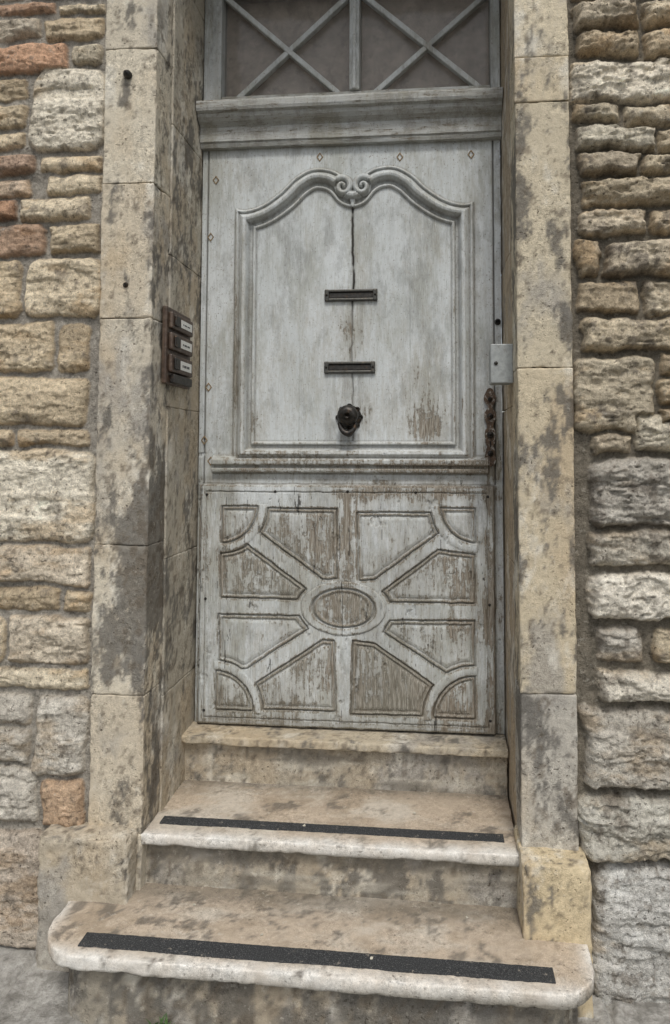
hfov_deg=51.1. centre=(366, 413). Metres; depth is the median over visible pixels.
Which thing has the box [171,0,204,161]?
reveal block
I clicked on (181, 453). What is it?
reveal block
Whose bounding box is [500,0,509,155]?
reveal block
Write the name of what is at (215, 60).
frame
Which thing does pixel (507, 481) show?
reveal block
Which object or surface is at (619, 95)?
wall rubble
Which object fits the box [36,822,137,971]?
plinth
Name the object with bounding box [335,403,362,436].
door knocker
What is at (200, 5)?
reveal block
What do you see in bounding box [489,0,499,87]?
frame
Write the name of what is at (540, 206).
jamb block
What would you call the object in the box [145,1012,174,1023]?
weed tuft
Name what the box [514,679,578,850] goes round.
jamb block
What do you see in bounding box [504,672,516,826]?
reveal block
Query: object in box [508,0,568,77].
jamb block
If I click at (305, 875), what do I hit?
stone steps
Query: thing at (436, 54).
glazing bar
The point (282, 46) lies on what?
glazing bar
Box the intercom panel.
[161,306,192,388]
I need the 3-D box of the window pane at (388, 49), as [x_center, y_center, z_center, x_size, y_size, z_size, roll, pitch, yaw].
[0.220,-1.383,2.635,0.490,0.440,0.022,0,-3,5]
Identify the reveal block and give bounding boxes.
[158,666,195,811]
[160,546,196,694]
[162,407,198,558]
[166,255,200,411]
[168,125,202,278]
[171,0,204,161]
[193,0,204,21]
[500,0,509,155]
[500,116,510,273]
[501,252,512,410]
[502,406,513,561]
[503,549,515,702]
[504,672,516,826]
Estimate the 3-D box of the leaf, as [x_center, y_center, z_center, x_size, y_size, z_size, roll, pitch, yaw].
[-0.067,0.057,2.515,1.093,2.090,0.077,0,-3,5]
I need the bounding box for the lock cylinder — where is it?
[495,319,500,324]
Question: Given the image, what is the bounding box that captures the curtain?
[226,0,349,96]
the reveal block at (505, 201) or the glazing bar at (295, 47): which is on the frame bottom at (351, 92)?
the glazing bar at (295, 47)
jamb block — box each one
[88,682,160,832]
[91,541,163,694]
[94,318,166,545]
[99,183,169,322]
[103,49,171,196]
[105,0,172,69]
[136,813,156,889]
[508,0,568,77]
[509,56,568,122]
[510,102,572,372]
[512,368,576,693]
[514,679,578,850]
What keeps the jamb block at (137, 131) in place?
on the jamb block at (135, 221)
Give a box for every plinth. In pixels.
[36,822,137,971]
[514,825,593,1018]
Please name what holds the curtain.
hanging from the transom window at (250, 1)
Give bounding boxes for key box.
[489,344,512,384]
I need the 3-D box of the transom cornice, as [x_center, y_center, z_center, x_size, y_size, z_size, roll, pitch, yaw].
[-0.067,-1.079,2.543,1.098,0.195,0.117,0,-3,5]
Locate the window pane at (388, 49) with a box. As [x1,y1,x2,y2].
[361,0,488,90]
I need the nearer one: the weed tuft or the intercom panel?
the weed tuft
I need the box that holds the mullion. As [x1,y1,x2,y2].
[349,0,361,90]
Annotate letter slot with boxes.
[324,361,374,373]
[325,288,377,301]
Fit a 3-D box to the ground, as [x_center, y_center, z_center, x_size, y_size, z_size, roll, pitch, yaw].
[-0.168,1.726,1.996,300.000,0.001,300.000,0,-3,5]
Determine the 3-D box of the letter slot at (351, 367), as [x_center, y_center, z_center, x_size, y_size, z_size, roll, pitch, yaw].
[-0.060,-0.166,2.510,0.184,0.044,0.020,0,-3,5]
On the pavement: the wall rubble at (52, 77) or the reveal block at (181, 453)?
the wall rubble at (52, 77)
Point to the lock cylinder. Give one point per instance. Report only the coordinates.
(497, 321)
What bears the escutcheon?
attached to the leaf
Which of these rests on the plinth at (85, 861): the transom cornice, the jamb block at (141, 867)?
the jamb block at (141, 867)
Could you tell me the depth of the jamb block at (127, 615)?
2.11 m
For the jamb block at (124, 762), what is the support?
on the jamb block at (141, 867)
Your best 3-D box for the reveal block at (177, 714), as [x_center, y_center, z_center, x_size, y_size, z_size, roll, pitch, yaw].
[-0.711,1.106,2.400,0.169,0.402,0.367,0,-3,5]
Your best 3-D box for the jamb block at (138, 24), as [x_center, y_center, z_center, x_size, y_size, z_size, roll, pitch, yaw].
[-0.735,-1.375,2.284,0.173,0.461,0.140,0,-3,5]
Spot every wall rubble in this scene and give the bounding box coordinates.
[0,0,106,948]
[567,0,669,1005]
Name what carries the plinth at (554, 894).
on the pavement
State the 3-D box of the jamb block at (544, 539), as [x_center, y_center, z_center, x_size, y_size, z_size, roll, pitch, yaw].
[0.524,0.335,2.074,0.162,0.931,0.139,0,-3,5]
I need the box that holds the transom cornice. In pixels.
[196,87,502,151]
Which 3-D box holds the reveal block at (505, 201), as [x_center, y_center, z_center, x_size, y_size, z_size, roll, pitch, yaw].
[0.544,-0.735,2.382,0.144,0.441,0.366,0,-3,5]
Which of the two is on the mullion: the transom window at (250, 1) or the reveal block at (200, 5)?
the transom window at (250, 1)
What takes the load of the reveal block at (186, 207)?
on the reveal block at (184, 290)
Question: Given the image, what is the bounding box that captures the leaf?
[195,140,504,734]
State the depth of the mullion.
2.58 m
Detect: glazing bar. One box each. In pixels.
[224,0,339,91]
[237,0,349,95]
[362,0,480,85]
[374,0,486,89]
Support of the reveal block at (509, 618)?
on the reveal block at (509, 716)
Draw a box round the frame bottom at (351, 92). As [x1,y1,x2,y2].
[222,85,489,99]
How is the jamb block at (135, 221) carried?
on the jamb block at (130, 460)
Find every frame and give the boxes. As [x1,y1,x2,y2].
[204,0,227,99]
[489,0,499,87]
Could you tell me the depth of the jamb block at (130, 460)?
2.15 m
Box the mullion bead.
[352,0,355,88]
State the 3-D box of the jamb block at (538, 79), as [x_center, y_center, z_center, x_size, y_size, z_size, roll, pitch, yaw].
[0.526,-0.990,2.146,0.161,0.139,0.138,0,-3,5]
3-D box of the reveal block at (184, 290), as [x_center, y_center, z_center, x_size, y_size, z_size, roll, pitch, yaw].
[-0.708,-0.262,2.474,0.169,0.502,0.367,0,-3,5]
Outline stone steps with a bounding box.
[47,721,593,1023]
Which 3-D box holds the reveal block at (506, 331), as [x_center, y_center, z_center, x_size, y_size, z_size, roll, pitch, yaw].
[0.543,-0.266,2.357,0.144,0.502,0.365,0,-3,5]
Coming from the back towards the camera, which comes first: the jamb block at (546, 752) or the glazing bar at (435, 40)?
the glazing bar at (435, 40)
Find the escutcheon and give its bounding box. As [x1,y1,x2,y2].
[484,388,495,465]
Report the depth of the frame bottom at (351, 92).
2.57 m
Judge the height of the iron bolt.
0.025 m
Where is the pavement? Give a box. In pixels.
[0,945,669,1023]
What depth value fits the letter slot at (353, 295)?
2.52 m
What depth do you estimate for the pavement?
1.90 m
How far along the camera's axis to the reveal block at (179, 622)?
2.36 m

